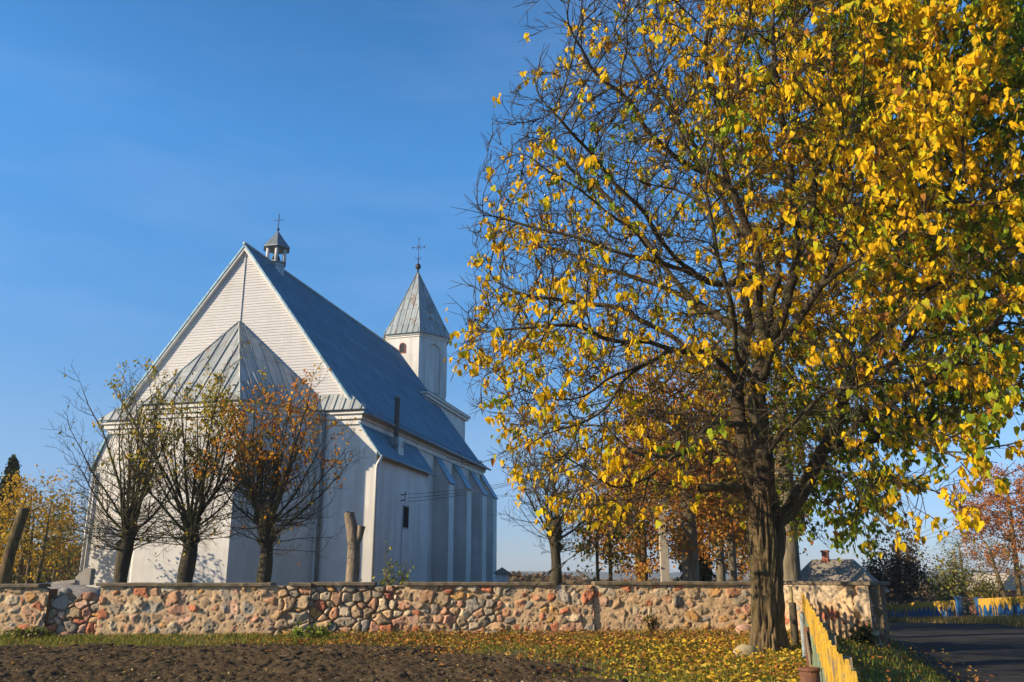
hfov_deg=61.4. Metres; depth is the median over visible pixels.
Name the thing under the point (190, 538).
pollard lime
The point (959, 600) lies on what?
wrought gate
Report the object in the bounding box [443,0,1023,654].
autumn lime tree
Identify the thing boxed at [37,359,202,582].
pollard lime
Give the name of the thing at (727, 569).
background tree
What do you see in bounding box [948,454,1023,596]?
birch tree
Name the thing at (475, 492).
overhead wire
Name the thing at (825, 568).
house
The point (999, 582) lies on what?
bare apple tree
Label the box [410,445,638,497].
overhead wire
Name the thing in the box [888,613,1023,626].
grass
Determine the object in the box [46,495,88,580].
bare tree
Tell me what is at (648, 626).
dry weed
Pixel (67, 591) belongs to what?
fieldstone
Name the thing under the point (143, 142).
sky
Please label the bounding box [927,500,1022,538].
overhead wire
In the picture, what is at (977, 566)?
bare tree
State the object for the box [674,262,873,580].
autumn tree
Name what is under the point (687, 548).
autumn tree
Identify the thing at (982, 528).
overhead wire
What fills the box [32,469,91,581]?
bare tree
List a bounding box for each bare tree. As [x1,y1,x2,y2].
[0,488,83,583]
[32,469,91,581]
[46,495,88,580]
[928,526,993,615]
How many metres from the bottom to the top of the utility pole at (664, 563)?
8.302 m
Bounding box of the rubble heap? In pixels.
[48,584,99,597]
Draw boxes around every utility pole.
[657,435,669,580]
[951,551,960,595]
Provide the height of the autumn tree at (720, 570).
10.146 m
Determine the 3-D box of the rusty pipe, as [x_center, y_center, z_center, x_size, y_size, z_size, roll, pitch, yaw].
[5.064,5.424,14.691,0.109,1.047,0.109,0,-15,0]
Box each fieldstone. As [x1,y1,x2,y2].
[59,588,72,595]
[59,631,72,635]
[83,592,93,600]
[733,644,758,658]
[735,624,750,633]
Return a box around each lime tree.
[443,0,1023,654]
[486,392,628,584]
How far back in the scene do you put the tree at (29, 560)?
37.90 m
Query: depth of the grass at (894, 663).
17.34 m
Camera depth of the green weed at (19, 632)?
22.93 m
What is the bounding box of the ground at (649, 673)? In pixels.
[13,578,1023,681]
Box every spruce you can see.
[0,454,32,583]
[676,538,716,581]
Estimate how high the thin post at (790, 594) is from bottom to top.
1.606 m
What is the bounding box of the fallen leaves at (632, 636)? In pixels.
[0,626,811,681]
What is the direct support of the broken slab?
on the rubble heap
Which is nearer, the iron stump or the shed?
the iron stump
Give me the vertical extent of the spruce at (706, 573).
3.735 m
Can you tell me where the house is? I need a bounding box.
[801,550,889,591]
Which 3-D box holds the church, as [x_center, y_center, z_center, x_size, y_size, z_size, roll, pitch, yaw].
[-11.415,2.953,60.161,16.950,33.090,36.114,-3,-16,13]
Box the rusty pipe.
[804,627,812,665]
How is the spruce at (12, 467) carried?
on the ground at (649, 673)
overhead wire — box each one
[408,444,632,501]
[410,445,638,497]
[415,474,546,493]
[924,487,1022,536]
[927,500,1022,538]
[936,512,1023,538]
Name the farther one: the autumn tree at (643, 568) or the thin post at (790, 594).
the autumn tree at (643, 568)
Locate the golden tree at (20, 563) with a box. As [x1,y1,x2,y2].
[0,464,85,583]
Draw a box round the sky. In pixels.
[0,0,1023,572]
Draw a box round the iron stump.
[798,666,820,681]
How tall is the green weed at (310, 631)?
0.725 m
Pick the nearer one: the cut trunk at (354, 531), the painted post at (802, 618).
the painted post at (802, 618)
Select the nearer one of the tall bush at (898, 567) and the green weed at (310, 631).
the green weed at (310, 631)
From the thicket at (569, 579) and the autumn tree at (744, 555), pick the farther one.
the thicket at (569, 579)
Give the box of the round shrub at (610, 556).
[560,487,650,582]
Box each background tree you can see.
[559,448,679,580]
[712,465,806,580]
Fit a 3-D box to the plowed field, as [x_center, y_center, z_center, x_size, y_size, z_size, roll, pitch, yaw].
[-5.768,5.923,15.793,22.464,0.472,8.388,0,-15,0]
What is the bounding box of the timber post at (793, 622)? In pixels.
[789,602,799,644]
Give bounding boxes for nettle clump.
[844,617,881,646]
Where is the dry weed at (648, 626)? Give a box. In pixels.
[641,606,660,631]
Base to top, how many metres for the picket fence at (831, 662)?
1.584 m
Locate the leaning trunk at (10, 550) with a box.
[0,507,29,583]
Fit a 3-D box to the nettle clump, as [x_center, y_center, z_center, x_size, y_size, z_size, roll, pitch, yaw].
[8.998,7.691,22.128,0.851,1.193,0.696,0,-15,0]
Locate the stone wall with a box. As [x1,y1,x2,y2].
[0,581,891,648]
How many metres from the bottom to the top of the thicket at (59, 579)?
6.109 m
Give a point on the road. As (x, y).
(996, 650)
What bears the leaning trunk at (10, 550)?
on the ground at (649, 673)
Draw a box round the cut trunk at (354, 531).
[344,511,364,581]
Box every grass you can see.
[829,633,971,681]
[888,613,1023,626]
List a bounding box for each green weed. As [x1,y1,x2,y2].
[0,622,55,638]
[287,620,332,640]
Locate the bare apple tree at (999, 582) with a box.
[946,528,1023,596]
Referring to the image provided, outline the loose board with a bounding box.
[804,624,810,665]
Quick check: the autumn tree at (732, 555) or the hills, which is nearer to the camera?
the autumn tree at (732, 555)
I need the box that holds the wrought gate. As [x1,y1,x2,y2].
[954,596,982,616]
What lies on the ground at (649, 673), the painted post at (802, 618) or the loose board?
the painted post at (802, 618)
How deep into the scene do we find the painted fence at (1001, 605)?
44.20 m
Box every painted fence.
[887,600,956,617]
[978,596,1023,617]
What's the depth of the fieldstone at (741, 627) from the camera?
23.69 m
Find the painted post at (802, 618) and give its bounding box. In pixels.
[799,612,805,657]
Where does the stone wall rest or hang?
on the ground at (649, 673)
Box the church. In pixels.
[79,214,497,588]
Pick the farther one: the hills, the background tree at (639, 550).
the hills
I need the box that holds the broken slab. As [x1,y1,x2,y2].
[38,568,95,584]
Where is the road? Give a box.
[889,622,1023,681]
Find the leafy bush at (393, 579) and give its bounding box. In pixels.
[361,541,414,584]
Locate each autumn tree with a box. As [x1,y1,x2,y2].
[582,443,712,580]
[607,334,774,580]
[653,388,749,581]
[673,373,774,580]
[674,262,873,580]
[705,423,814,577]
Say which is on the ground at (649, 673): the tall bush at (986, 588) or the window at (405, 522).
the tall bush at (986, 588)
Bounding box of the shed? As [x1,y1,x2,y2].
[962,573,1023,613]
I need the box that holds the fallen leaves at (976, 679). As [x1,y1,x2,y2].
[827,633,999,681]
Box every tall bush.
[859,534,904,617]
[862,516,934,603]
[900,526,997,615]
[953,573,1011,614]
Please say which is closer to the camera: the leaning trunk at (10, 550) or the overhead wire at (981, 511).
the leaning trunk at (10, 550)
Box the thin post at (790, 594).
[788,586,793,601]
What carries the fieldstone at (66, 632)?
on the ground at (649, 673)
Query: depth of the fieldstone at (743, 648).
17.26 m
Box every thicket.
[4,546,85,583]
[508,571,1023,604]
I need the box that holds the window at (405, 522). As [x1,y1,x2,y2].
[402,505,408,528]
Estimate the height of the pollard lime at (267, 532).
8.953 m
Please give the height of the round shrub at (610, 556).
4.949 m
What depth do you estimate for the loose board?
13.28 m
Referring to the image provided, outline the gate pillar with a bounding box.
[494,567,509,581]
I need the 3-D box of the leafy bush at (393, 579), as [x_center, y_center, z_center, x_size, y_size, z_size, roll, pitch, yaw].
[-3.551,7.111,25.649,1.913,2.271,0.795,0,-15,0]
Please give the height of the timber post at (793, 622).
1.312 m
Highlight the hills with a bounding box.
[508,571,1022,577]
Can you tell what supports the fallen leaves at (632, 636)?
on the ground at (649, 673)
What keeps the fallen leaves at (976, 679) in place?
on the ground at (649, 673)
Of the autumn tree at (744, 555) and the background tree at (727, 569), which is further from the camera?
the background tree at (727, 569)
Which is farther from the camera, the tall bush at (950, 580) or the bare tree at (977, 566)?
the bare tree at (977, 566)
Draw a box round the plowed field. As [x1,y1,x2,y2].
[0,642,628,681]
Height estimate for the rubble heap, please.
1.335 m
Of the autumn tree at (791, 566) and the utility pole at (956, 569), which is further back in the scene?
the utility pole at (956, 569)
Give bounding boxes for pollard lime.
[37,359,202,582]
[92,339,274,582]
[189,360,366,582]
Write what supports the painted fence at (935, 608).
on the ground at (649, 673)
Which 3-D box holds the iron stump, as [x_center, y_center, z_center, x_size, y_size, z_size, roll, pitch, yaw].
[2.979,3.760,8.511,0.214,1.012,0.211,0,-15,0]
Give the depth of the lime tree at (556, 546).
29.18 m
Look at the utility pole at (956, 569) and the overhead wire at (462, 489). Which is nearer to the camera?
the overhead wire at (462, 489)
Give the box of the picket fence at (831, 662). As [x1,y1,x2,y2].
[801,592,857,681]

